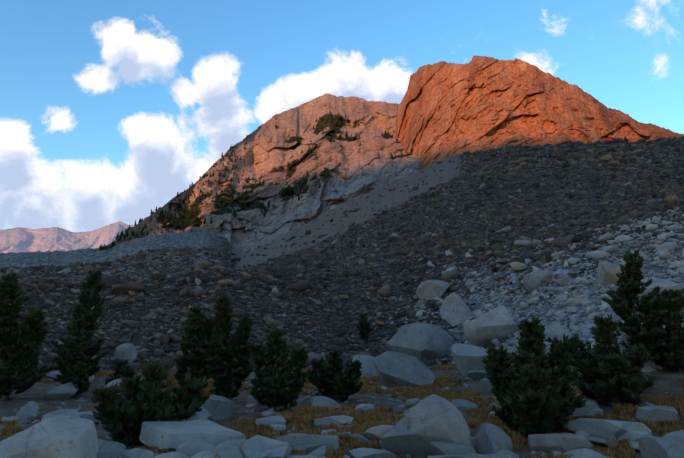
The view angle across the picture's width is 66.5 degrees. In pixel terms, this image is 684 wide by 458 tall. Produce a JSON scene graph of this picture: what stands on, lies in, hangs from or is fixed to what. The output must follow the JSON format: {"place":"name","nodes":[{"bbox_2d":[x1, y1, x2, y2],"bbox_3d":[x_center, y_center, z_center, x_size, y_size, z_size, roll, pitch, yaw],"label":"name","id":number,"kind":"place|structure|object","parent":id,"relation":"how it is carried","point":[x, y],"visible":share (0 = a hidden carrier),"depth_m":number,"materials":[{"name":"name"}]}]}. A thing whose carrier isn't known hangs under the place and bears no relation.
{"place":"outdoors","nodes":[
{"label":"outdoors","id":0,"kind":"place"},
{"bbox_2d":[0,221,133,253],"bbox_3d":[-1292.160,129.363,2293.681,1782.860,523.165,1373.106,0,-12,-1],"label":"ridge","id":1,"kind":"structure","parent":0,"point":[21,239],"depth_m":2496.60,"materials":[{"name":"stone"}]},
{"bbox_2d":[105,93,421,258],"bbox_3d":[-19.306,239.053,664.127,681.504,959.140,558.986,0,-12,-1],"label":"massif","id":2,"kind":"structure","parent":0,"point":[355,168],"depth_m":633.59,"materials":[{"name":"grey stone"}]},
{"bbox_2d":[95,111,413,251],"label":"trees","id":3,"kind":"object","parent":2,"relation":"on","point":[170,216],"visible":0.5,"depth_m":609.84,"materials":[{"name":"green plant"}]},
{"bbox_2d":[0,138,683,457],"bbox_3d":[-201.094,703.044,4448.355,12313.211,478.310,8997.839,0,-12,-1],"label":"ground","id":4,"kind":"structure","parent":0,"point":[669,380],"depth_m":47.60,"materials":[{"name":"grey gravel"}]},
{"bbox_2d":[0,272,55,400],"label":"pine","id":5,"kind":"object","parent":4,"relation":"on","point":[20,342],"visible":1,"depth_m":16.50,"materials":[{"name":"green plant"}]},
{"bbox_2d":[27,350,41,374],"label":"pine","id":6,"kind":"object","parent":4,"relation":"on","point":[35,362],"visible":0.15,"depth_m":22.91,"materials":[{"name":"green plant"}]},
{"bbox_2d":[59,335,91,396],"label":"pine","id":7,"kind":"object","parent":4,"relation":"on","point":[80,358],"visible":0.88,"depth_m":17.39,"materials":[{"name":"green plant"}]},
{"bbox_2d":[49,269,110,379],"bbox_3d":[-9.948,3.745,19.719,2.142,4.562,2.368,0,-12,-1],"label":"pine","id":8,"kind":"object","parent":4,"relation":"on","point":[87,314],"visible":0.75,"depth_m":19.86,"materials":[{"name":"green plant"}]},
{"bbox_2d":[105,359,136,385],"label":"pine","id":9,"kind":"object","parent":4,"relation":"on","point":[120,370],"visible":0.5,"depth_m":18.09,"materials":[{"name":"green plant"}]},
{"bbox_2d":[91,358,210,446],"bbox_3d":[-3.537,3.248,9.823,2.000,1.629,1.697,0,-12,-1],"label":"pine","id":10,"kind":"object","parent":4,"relation":"on","point":[135,408],"visible":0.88,"depth_m":9.57,"materials":[{"name":"green plant"}]},
{"bbox_2d":[173,306,214,391],"bbox_3d":[-4.520,3.879,16.217,1.352,2.991,1.347,0,-12,-1],"label":"pine","id":11,"kind":"object","parent":4,"relation":"on","point":[194,359],"visible":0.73,"depth_m":16.08,"materials":[{"name":"green plant"}]},
{"bbox_2d":[198,294,255,400],"bbox_3d":[-3.450,3.641,15.850,1.704,3.314,1.318,0,-12,-1],"label":"pine","id":12,"kind":"object","parent":4,"relation":"on","point":[236,370],"visible":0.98,"depth_m":15.70,"materials":[{"name":"green plant"}]},
{"bbox_2d":[247,327,310,409],"bbox_3d":[-1.762,3.861,14.410,1.781,2.283,1.327,0,-12,-1],"label":"pine","id":13,"kind":"object","parent":4,"relation":"on","point":[278,384],"visible":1,"depth_m":14.31,"materials":[{"name":"green plant"}]},
{"bbox_2d":[307,349,363,401],"bbox_3d":[-0.254,4.572,16.313,1.870,1.694,1.172,0,-12,-1],"label":"pine","id":14,"kind":"object","parent":4,"relation":"on","point":[334,381],"visible":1,"depth_m":16.16,"materials":[{"name":"green plant"}]},
{"bbox_2d":[0,136,683,369],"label":"talus rocks","id":15,"kind":"object","parent":4,"relation":"on","point":[59,274],"visible":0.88,"depth_m":48.21,"materials":[{"name":"grey stone"}]},
{"bbox_2d":[0,261,683,457],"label":"boulders","id":16,"kind":"object","parent":4,"relation":"on","point":[419,427],"visible":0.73,"depth_m":11.26,"materials":[{"name":"stone"}]},
{"bbox_2d":[0,351,683,457],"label":"grass tufts","id":17,"kind":"object","parent":4,"relation":"on","point":[304,417],"visible":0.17,"depth_m":11.73,"materials":[{"name":"plant"}]},
{"bbox_2d":[0,364,683,457],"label":"boulders","id":18,"kind":"object","parent":4,"relation":"on","point":[199,435],"visible":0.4,"depth_m":8.70,"materials":[{"name":"stone"}]},
{"bbox_2d":[0,364,683,457],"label":"rocks","id":19,"kind":"object","parent":4,"relation":"on","point":[246,411],"visible":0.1,"depth_m":14.51,"materials":[{"name":"stone"}]},
{"bbox_2d":[355,314,375,339],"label":"pine","id":20,"kind":"object","parent":4,"relation":"on","point":[363,327],"visible":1,"depth_m":35.53,"materials":[{"name":"green plant"}]},
{"bbox_2d":[481,316,586,436],"bbox_3d":[4.037,2.994,10.515,2.038,2.464,2.212,0,-12,-1],"label":"pine","id":21,"kind":"object","parent":4,"relation":"on","point":[535,393],"visible":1,"depth_m":10.53,"materials":[{"name":"green plant"}]},
{"bbox_2d":[569,314,656,403],"bbox_3d":[6.360,3.196,12.841,1.988,2.209,2.193,-11,-16,42],"label":"pine","id":22,"kind":"object","parent":4,"relation":"on","point":[613,373],"visible":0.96,"depth_m":12.58,"materials":[{"name":"green plant"}]},
{"bbox_2d":[602,249,683,365],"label":"pine","id":23,"kind":"object","parent":4,"relation":"on","point":[656,317],"visible":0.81,"depth_m":14.69,"materials":[{"name":"green plant"}]},
{"bbox_2d":[659,329,683,370],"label":"pine","id":24,"kind":"object","parent":4,"relation":"on","point":[677,363],"visible":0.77,"depth_m":14.32,"materials":[{"name":"green plant"}]},
{"bbox_2d":[0,0,683,231],"label":"sky","id":25,"kind":"structure","parent":0,"point":[110,110],"materials":[{"name":"blue"}]},
{"bbox_2d":[393,55,683,168],"bbox_3d":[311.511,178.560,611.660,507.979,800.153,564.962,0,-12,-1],"label":"peak","id":26,"kind":"structure","parent":0,"point":[445,110],"depth_m":570.09,"materials":[{"name":"orange stone"}]}
]}

